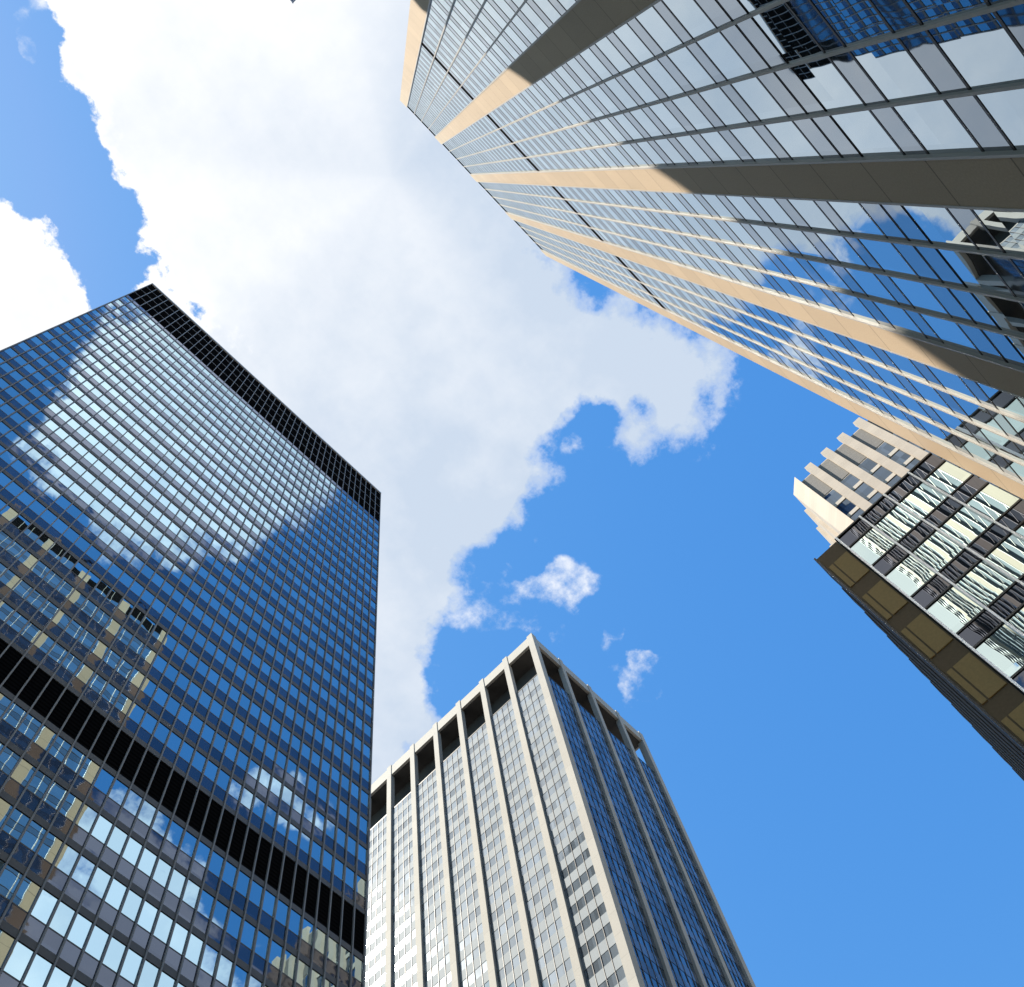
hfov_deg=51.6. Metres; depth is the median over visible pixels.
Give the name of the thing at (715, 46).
window
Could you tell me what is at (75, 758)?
window
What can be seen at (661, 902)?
window
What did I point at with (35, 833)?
window
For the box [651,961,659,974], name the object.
window
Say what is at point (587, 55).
window
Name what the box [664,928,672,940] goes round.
window
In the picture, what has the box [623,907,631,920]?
window
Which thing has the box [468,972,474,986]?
window
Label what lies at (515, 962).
window
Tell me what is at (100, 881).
window
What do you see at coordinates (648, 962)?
window
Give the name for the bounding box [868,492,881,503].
window
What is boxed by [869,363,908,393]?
window
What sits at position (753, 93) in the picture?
window
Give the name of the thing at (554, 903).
window
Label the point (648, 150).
window
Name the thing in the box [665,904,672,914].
window
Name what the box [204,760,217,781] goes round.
window
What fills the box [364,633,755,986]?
column tower
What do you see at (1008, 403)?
window
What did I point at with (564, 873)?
window
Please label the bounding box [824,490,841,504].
window
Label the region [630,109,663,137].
window
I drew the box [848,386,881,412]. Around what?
window
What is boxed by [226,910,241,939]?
window
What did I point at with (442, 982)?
window
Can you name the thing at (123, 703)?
window
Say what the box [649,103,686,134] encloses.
window
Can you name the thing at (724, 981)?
window
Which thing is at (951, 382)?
window
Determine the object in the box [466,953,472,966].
window
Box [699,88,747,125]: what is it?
window
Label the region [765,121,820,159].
window
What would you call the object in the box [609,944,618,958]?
window
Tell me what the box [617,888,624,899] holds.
window
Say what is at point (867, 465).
window
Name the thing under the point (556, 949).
window
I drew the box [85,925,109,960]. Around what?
window
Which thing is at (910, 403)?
window
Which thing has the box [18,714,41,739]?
window
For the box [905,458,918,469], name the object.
window
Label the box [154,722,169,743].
window
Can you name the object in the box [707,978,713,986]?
window
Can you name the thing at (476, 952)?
window
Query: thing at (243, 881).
window
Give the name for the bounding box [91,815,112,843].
window
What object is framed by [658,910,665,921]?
window
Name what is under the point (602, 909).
window
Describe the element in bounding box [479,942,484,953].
window
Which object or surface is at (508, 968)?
window
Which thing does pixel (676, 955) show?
window
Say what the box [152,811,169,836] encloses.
window
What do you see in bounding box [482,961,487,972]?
window
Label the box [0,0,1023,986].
sky
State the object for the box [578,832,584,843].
window
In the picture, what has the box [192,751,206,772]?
window
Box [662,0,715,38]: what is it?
window
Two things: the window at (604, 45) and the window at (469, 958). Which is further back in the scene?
the window at (469, 958)
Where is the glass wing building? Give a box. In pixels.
[814,452,1023,780]
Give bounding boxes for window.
[0,570,19,587]
[0,601,14,621]
[0,693,11,716]
[0,747,19,774]
[0,798,12,827]
[0,864,22,899]
[0,930,14,967]
[3,702,26,727]
[3,808,29,839]
[4,941,33,980]
[6,612,27,631]
[11,758,35,786]
[12,877,40,911]
[13,580,32,598]
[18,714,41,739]
[20,622,40,642]
[20,820,46,851]
[24,954,52,986]
[26,590,45,608]
[27,770,51,797]
[31,889,57,924]
[34,632,54,652]
[34,725,56,750]
[38,832,62,863]
[39,600,58,618]
[44,782,66,809]
[47,966,70,986]
[48,643,67,663]
[49,736,70,761]
[49,902,75,936]
[52,610,70,629]
[55,844,78,874]
[60,793,82,820]
[62,653,80,673]
[64,747,85,772]
[67,913,92,948]
[72,856,94,886]
[75,663,93,683]
[76,804,97,832]
[79,758,99,783]
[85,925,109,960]
[89,673,106,693]
[89,867,111,898]
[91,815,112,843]
[94,769,114,794]
[102,683,119,703]
[103,937,125,972]
[105,879,126,909]
[107,826,127,854]
[109,779,128,804]
[115,693,132,713]
[120,949,142,984]
[121,890,142,921]
[122,837,142,865]
[124,790,142,815]
[128,703,144,723]
[137,901,157,932]
[137,960,158,986]
[138,800,155,826]
[138,848,156,876]
[141,713,157,733]
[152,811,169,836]
[153,859,171,887]
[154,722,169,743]
[154,912,173,943]
[166,732,181,752]
[166,821,183,846]
[168,869,185,897]
[169,923,188,954]
[179,741,193,762]
[181,831,197,856]
[183,880,199,908]
[185,933,203,965]
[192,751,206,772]
[194,841,210,867]
[197,890,214,918]
[201,944,218,975]
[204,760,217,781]
[208,851,223,877]
[212,900,228,929]
[216,954,232,986]
[222,861,236,887]
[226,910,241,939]
[232,965,247,986]
[235,871,250,897]
[241,921,255,949]
[249,881,262,906]
[255,930,269,959]
[262,890,275,916]
[269,940,282,969]
[275,899,288,925]
[283,950,295,979]
[289,909,301,935]
[296,960,309,986]
[302,919,313,945]
[310,969,322,986]
[314,927,325,954]
[327,937,338,963]
[340,946,350,973]
[352,955,362,981]
[425,969,430,982]
[432,964,437,976]
[438,958,444,969]
[439,977,445,986]
[445,953,449,964]
[446,971,450,983]
[457,941,463,952]
[459,959,465,971]
[461,978,467,986]
[464,934,470,946]
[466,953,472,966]
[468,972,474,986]
[471,928,476,941]
[473,946,479,960]
[475,966,481,979]
[477,923,482,934]
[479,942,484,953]
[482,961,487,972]
[483,1,506,28]
[490,911,496,923]
[492,929,499,942]
[493,0,514,18]
[495,948,501,961]
[497,904,503,916]
[497,968,504,981]
[499,923,506,935]
[502,942,508,954]
[503,899,510,910]
[504,26,527,51]
[505,961,512,975]
[506,917,513,929]
[509,935,516,948]
[510,894,515,905]
[512,15,536,43]
[512,954,519,969]
[513,911,518,923]
[515,975,522,986]
[516,930,522,942]
[519,949,525,961]
[520,3,547,33]
[523,881,529,893]
[523,970,529,983]
[526,899,533,911]
[529,917,536,929]
[530,875,536,887]
[533,0,560,22]
[533,892,540,904]
[533,935,540,949]
[537,868,543,880]
[537,910,544,923]
[537,956,544,971]
[540,847,545,858]
[540,886,547,898]
[540,929,548,943]
[541,977,548,986]
[543,864,549,874]
[544,904,551,917]
[544,949,552,963]
[545,73,569,98]
[547,881,553,891]
[548,923,555,936]
[548,970,556,986]
[551,899,557,910]
[552,835,559,846]
[552,942,560,956]
[555,66,581,92]
[555,917,562,929]
[556,850,563,862]
[556,964,564,979]
[559,828,566,840]
[559,937,566,950]
[560,867,568,880]
[563,844,571,856]
[564,958,571,971]
[565,98,590,121]
[565,885,572,898]
[566,822,573,833]
[567,58,595,86]
[567,861,575,873]
[569,903,577,917]
[569,980,576,986]
[570,838,578,850]
[572,878,580,891]
[573,816,580,827]
[574,923,582,937]
[575,854,583,866]
[577,92,604,117]
[577,896,585,910]
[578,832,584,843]
[579,944,587,958]
[580,48,611,80]
[580,872,588,884]
[582,848,589,860]
[582,916,590,930]
[584,889,593,903]
[584,965,593,981]
[586,122,611,144]
[587,866,594,878]
[587,936,596,951]
[590,86,620,113]
[590,909,598,923]
[592,883,600,896]
[592,958,602,973]
[595,929,604,943]
[596,37,631,72]
[598,902,605,916]
[599,118,626,142]
[599,981,607,986]
[601,950,610,966]
[603,922,612,936]
[605,78,637,109]
[607,146,631,166]
[607,973,617,986]
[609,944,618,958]
[613,114,643,140]
[614,24,653,62]
[616,966,625,981]
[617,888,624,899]
[621,144,647,165]
[622,70,658,103]
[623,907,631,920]
[624,894,631,905]
[625,882,632,893]
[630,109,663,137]
[630,913,637,925]
[630,928,637,940]
[631,887,638,898]
[631,900,638,911]
[636,7,681,51]
[637,142,666,165]
[637,919,644,931]
[637,934,644,946]
[637,949,644,962]
[638,869,645,879]
[638,906,644,916]
[643,60,683,97]
[644,886,651,896]
[644,925,651,936]
[644,940,651,951]
[644,955,651,967]
[644,972,652,985]
[645,875,652,885]
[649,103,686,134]
[650,903,658,915]
[651,892,658,902]
[651,945,658,957]
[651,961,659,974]
[651,977,657,986]
[654,139,687,164]
[657,922,665,934]
[658,898,665,908]
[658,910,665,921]
[658,967,666,980]
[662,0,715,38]
[662,192,689,213]
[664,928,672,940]
[664,942,672,954]
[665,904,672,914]
[665,916,673,928]
[667,47,714,89]
[671,962,680,976]
[672,96,713,130]
[672,922,679,933]
[672,935,680,947]
[672,948,680,961]
[675,136,712,163]
[679,941,687,953]
[679,954,687,967]
[679,969,687,981]
[680,193,711,216]
[683,216,711,238]
[687,961,695,973]
[687,975,694,986]
[691,938,699,950]
[697,32,752,80]
[698,944,706,956]
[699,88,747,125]
[699,958,706,969]
[700,132,741,162]
[702,195,735,219]
[702,218,733,242]
[704,240,732,262]
[705,950,712,961]
[706,964,714,975]
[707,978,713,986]
[712,956,719,967]
[713,970,721,981]
[720,975,727,986]
[724,221,759,247]
[724,263,752,285]
[725,244,756,268]
[726,196,763,222]
[730,127,777,160]
[731,77,786,120]
[746,269,777,292]
[748,249,782,274]
[751,225,788,252]
[753,3,822,62]
[755,198,796,226]
[764,308,791,329]
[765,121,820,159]
[771,275,805,301]
[775,254,814,282]
[780,228,823,259]
[782,329,812,353]
[787,316,818,340]
[788,199,837,231]
[793,58,863,110]
[800,283,838,311]
[802,352,832,376]
[807,260,850,291]
[807,339,839,364]
[811,0,891,45]
[815,326,848,351]
[816,233,867,267]
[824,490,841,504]
[828,202,885,237]
[828,363,861,389]
[832,111,902,156]
[833,291,876,322]
[836,350,872,378]
[836,499,855,514]
[841,474,859,488]
[845,268,896,303]
[847,337,884,365]
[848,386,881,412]
[850,39,937,101]
[850,509,863,520]
[850,528,893,564]
[854,483,873,497]
[857,375,894,404]
[858,458,876,472]
[859,239,917,277]
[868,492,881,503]
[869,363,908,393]
[872,466,891,481]
[874,302,925,337]
[875,442,894,455]
[875,505,919,541]
[880,401,915,428]
[883,350,926,381]
[885,555,934,595]
[887,475,900,486]
[890,277,949,316]
[890,450,909,464]
[892,390,932,421]
[894,100,980,153]
[900,483,946,517]
[903,206,975,248]
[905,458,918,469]
[907,378,951,411]
[912,531,962,570]
[915,417,954,447]
[920,314,979,353]
[925,461,970,493]
[926,365,977,400]
[926,586,983,632]
[928,12,1023,88]
[932,407,976,441]
[938,249,1012,295]
[939,506,991,545]
[951,395,1005,434]
[955,435,1000,469]
[956,560,1013,605]
[966,484,1018,519]
[973,210,1023,254]
[973,293,1023,335]
[975,624,1023,676]
[977,383,1023,418]
[977,426,1023,462]
[985,534,1023,578]
[1007,606,1023,632]
[1014,523,1023,536]
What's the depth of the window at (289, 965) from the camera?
69.07 m
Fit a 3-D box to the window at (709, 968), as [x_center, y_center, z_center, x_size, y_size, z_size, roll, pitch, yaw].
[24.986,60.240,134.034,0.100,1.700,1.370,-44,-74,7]
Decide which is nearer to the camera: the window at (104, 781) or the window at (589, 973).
the window at (104, 781)
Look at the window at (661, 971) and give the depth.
120.30 m
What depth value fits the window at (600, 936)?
122.17 m
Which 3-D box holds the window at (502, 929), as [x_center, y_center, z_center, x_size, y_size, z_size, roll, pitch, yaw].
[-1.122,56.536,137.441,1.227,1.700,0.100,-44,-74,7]
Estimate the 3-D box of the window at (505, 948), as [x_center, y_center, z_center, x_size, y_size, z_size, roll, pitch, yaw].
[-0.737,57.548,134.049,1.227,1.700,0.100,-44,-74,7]
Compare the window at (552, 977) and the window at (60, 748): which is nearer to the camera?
the window at (60, 748)
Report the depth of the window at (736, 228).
50.94 m
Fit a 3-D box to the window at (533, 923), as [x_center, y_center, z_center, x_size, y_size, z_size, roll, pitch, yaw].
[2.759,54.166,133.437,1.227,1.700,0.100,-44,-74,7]
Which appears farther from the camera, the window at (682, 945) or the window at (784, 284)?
the window at (682, 945)
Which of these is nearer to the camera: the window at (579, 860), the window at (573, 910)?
the window at (573, 910)
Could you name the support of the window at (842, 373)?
in the stone and glass tower
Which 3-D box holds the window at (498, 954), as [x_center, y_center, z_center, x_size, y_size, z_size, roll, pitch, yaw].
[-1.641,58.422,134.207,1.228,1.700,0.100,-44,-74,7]
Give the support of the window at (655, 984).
in the column tower at (527, 828)
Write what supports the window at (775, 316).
in the stone and glass tower
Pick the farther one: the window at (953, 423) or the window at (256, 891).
the window at (256, 891)
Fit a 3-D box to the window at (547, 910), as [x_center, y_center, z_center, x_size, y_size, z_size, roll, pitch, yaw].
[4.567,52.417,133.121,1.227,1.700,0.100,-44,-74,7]
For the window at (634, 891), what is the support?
in the column tower at (527, 828)
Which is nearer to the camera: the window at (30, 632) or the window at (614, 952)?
the window at (30, 632)
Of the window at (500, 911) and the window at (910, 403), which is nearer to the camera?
the window at (910, 403)
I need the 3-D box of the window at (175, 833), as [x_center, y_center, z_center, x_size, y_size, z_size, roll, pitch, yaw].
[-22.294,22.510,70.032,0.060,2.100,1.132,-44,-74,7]
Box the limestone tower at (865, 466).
[793,417,1023,546]
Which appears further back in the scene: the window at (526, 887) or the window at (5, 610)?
the window at (526, 887)
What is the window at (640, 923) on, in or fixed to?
in the column tower at (527, 828)
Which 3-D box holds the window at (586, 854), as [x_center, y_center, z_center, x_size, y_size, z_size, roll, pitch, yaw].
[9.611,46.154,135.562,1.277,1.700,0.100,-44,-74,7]
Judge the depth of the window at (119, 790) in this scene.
68.71 m
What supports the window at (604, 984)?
in the column tower at (527, 828)
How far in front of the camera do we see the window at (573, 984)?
119.83 m
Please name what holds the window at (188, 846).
in the glass tower at (190, 509)
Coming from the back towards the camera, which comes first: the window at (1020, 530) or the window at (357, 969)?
the window at (357, 969)
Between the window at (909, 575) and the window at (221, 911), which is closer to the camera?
the window at (909, 575)
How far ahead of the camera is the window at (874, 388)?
53.96 m
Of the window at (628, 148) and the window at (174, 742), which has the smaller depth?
the window at (628, 148)
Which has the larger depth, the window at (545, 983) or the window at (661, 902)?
the window at (661, 902)
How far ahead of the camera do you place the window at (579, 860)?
135.75 m
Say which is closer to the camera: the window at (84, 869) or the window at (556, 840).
the window at (84, 869)
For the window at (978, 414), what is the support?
in the stone and glass tower
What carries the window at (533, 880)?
in the column tower at (527, 828)
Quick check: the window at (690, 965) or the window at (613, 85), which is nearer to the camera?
the window at (613, 85)
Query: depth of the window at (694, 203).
54.20 m
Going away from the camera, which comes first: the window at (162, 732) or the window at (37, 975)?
the window at (37, 975)
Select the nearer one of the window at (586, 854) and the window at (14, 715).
the window at (14, 715)
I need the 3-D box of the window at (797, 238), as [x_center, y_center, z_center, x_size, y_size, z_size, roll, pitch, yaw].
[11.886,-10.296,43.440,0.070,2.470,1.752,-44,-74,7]
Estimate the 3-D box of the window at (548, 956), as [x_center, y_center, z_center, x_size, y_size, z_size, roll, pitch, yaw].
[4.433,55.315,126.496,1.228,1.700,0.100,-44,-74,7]
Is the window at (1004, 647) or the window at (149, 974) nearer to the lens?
the window at (1004, 647)
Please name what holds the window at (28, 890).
in the glass tower at (190, 509)
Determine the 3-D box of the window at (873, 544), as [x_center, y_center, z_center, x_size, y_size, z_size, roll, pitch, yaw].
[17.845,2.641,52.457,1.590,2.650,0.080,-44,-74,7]
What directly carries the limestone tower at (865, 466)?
on the ground
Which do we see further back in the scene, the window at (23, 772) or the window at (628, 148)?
the window at (23, 772)
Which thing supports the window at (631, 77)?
in the stone and glass tower
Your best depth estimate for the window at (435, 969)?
142.34 m
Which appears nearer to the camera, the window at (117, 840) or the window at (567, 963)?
the window at (117, 840)
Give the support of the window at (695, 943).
in the column tower at (527, 828)
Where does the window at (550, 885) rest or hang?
in the column tower at (527, 828)
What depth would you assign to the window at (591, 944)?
122.32 m
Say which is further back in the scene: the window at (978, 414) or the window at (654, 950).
the window at (654, 950)
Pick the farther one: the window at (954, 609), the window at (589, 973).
the window at (589, 973)
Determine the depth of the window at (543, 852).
143.14 m
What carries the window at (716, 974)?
in the column tower at (527, 828)
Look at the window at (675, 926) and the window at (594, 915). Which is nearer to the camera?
the window at (594, 915)
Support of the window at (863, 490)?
in the limestone tower at (865, 466)
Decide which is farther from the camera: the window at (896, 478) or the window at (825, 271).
the window at (896, 478)
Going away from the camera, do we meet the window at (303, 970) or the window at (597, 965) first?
the window at (303, 970)
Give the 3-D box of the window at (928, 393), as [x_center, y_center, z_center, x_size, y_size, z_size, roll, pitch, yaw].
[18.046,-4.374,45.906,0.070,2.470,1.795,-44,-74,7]
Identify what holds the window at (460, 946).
in the column tower at (527, 828)
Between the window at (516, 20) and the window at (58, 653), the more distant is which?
the window at (58, 653)
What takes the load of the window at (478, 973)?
in the column tower at (527, 828)
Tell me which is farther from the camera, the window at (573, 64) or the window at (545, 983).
the window at (545, 983)
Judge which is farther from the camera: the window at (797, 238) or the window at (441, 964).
the window at (441, 964)
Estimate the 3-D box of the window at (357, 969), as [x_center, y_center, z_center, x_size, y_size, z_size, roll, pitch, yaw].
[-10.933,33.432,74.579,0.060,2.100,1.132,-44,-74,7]
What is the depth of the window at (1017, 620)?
41.67 m
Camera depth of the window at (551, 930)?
129.70 m
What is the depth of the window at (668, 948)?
128.04 m
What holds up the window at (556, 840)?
in the column tower at (527, 828)
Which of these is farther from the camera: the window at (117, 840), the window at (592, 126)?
the window at (117, 840)
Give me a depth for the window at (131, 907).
61.88 m
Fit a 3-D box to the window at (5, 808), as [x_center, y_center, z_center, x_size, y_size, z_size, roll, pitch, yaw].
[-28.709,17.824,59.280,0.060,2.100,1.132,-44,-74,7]
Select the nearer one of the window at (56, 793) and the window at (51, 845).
the window at (51, 845)
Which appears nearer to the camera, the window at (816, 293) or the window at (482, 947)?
the window at (816, 293)
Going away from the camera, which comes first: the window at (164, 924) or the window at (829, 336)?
the window at (829, 336)
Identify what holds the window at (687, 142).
in the stone and glass tower
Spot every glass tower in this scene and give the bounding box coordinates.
[0,283,380,986]
[400,0,1023,498]
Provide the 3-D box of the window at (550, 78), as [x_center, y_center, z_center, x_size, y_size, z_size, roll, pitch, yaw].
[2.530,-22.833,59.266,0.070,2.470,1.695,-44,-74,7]
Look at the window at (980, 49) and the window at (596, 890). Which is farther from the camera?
the window at (596, 890)
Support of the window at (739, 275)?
in the stone and glass tower
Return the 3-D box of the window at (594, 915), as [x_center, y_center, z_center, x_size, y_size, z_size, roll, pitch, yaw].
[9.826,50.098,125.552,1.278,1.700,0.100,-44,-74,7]
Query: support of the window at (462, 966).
in the column tower at (527, 828)
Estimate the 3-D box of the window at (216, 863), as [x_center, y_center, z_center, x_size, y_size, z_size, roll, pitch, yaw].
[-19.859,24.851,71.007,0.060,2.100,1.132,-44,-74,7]
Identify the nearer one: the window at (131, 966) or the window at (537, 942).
the window at (131, 966)
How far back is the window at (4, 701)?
66.57 m
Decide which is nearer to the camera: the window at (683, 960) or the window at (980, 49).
the window at (980, 49)
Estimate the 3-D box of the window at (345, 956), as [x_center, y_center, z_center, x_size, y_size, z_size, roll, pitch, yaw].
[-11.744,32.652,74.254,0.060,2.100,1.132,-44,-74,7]
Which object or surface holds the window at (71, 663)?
in the glass tower at (190, 509)
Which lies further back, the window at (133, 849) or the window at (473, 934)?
the window at (473, 934)
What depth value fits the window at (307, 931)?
73.31 m
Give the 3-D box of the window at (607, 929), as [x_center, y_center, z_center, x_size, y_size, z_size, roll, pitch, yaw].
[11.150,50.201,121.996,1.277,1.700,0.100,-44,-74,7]
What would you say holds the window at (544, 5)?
in the stone and glass tower
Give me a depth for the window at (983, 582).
44.55 m
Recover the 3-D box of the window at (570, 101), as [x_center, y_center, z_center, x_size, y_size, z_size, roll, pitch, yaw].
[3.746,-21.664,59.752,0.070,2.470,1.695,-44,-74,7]
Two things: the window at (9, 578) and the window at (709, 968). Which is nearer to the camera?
the window at (9, 578)
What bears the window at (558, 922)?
in the column tower at (527, 828)
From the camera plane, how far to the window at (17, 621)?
74.16 m
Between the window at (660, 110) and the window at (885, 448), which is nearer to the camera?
the window at (660, 110)
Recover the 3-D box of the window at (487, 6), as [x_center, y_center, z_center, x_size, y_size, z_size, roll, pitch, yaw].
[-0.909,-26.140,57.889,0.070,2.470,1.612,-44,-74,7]
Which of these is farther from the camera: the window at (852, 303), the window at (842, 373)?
the window at (842, 373)
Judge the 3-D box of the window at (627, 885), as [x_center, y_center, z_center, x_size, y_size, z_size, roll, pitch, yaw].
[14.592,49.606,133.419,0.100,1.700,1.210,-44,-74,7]
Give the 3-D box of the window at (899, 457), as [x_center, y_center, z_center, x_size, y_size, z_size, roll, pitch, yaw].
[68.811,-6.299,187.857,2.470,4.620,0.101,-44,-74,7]
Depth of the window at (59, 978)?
53.88 m
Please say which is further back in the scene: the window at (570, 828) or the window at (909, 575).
the window at (570, 828)
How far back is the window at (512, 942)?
133.88 m
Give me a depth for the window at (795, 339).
60.91 m
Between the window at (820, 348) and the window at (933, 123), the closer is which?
the window at (933, 123)
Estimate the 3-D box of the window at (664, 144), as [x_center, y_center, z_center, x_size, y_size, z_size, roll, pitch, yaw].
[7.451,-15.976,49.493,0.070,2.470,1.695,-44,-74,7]
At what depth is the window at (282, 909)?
72.63 m
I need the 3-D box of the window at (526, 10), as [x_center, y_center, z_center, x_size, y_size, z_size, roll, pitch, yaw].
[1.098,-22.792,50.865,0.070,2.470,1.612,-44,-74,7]
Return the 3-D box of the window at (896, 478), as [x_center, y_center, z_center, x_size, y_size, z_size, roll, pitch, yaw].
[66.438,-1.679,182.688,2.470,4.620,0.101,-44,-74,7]
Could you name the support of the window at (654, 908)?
in the column tower at (527, 828)
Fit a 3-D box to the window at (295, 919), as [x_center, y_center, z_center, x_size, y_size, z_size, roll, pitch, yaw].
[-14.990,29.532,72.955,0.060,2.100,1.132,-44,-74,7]
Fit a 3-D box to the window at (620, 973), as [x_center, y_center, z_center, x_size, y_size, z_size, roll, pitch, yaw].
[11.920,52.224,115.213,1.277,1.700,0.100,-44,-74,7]
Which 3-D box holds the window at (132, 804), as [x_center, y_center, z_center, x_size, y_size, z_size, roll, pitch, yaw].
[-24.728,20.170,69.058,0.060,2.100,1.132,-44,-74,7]
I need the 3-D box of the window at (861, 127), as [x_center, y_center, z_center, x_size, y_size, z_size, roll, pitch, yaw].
[9.759,-9.909,29.154,0.070,2.570,1.695,-44,-74,7]
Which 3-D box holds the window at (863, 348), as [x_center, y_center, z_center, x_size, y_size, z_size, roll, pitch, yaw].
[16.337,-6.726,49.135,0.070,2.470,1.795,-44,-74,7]
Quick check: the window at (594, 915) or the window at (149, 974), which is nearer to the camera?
the window at (149, 974)
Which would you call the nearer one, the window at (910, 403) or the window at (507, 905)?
the window at (910, 403)
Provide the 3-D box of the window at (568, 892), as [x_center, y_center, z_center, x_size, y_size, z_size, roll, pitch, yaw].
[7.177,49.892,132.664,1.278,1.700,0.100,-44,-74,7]
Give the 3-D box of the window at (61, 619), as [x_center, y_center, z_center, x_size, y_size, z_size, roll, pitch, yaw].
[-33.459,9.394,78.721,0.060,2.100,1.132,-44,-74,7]
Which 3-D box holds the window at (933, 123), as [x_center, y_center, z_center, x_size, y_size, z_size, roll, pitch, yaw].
[10.184,-8.793,25.410,0.070,2.570,1.695,-44,-74,7]
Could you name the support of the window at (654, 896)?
in the column tower at (527, 828)
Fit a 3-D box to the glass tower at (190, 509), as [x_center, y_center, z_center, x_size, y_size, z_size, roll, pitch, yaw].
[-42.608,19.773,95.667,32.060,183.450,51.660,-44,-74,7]
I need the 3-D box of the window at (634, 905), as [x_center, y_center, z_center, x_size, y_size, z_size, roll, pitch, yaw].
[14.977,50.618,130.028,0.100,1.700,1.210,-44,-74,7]
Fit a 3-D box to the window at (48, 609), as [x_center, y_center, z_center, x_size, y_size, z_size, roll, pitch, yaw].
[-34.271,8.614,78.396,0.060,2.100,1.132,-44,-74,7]
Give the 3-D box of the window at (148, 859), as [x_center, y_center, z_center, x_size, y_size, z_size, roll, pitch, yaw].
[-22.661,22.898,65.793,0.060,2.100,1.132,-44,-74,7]
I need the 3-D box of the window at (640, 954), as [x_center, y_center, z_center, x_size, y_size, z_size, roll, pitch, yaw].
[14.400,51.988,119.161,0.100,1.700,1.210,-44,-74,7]
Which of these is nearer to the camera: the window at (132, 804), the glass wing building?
the glass wing building
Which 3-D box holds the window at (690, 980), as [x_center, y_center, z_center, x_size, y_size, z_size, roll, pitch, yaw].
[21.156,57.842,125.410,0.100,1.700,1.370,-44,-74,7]
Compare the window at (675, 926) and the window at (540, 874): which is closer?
the window at (675, 926)
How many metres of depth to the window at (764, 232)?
47.20 m
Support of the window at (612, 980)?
in the column tower at (527, 828)
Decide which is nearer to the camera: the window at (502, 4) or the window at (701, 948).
the window at (502, 4)
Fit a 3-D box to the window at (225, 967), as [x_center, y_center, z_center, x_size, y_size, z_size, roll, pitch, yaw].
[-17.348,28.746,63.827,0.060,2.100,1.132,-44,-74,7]
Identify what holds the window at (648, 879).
in the column tower at (527, 828)
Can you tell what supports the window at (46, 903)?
in the glass tower at (190, 509)
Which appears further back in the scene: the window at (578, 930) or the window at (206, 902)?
the window at (578, 930)
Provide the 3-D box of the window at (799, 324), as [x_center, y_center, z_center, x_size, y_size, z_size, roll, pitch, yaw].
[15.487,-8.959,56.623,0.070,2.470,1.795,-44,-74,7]
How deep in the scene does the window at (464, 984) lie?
135.23 m
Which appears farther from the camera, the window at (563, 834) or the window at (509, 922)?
the window at (563, 834)
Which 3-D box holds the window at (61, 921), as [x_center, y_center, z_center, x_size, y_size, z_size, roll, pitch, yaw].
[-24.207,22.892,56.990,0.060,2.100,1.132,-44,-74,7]
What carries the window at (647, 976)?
in the column tower at (527, 828)
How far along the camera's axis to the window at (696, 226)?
58.44 m
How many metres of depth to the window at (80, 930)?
57.31 m
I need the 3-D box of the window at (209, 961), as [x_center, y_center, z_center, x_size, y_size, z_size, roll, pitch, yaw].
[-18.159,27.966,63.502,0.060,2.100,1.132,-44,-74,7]
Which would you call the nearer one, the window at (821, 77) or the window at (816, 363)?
the window at (821, 77)
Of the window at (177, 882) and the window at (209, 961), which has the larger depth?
the window at (177, 882)
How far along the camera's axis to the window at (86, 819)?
64.47 m
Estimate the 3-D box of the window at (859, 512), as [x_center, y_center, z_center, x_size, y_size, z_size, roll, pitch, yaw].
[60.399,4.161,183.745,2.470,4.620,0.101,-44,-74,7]
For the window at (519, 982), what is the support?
in the column tower at (527, 828)
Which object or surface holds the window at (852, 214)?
in the stone and glass tower
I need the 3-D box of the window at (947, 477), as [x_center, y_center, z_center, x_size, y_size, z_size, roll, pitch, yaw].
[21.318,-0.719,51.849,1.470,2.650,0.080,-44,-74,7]
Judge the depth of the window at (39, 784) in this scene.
63.50 m
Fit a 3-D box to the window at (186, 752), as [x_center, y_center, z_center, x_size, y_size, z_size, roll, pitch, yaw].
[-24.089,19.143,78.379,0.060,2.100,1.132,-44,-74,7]
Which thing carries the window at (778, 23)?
in the stone and glass tower
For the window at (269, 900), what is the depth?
72.33 m
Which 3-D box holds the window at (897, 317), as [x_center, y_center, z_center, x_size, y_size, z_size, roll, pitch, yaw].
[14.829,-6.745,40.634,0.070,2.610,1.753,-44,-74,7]
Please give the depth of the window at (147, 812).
69.39 m
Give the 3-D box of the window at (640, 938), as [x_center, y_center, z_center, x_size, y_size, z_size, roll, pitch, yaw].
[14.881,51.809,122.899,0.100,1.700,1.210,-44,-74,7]
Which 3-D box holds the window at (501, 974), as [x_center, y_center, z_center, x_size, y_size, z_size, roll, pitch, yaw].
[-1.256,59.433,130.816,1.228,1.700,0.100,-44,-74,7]
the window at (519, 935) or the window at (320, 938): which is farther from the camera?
the window at (519, 935)
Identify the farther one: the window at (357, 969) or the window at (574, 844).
the window at (574, 844)
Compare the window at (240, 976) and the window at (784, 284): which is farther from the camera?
the window at (240, 976)
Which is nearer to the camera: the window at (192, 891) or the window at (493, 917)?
the window at (192, 891)
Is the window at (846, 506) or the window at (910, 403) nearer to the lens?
the window at (910, 403)
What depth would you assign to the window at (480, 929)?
141.23 m
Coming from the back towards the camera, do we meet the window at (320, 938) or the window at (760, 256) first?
the window at (320, 938)
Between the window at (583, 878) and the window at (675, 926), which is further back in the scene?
the window at (675, 926)
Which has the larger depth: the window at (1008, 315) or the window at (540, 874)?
the window at (540, 874)
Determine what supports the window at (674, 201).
in the stone and glass tower
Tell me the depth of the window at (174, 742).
78.07 m
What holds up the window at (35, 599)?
in the glass tower at (190, 509)
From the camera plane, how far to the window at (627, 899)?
129.79 m
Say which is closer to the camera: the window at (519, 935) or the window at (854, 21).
the window at (854, 21)

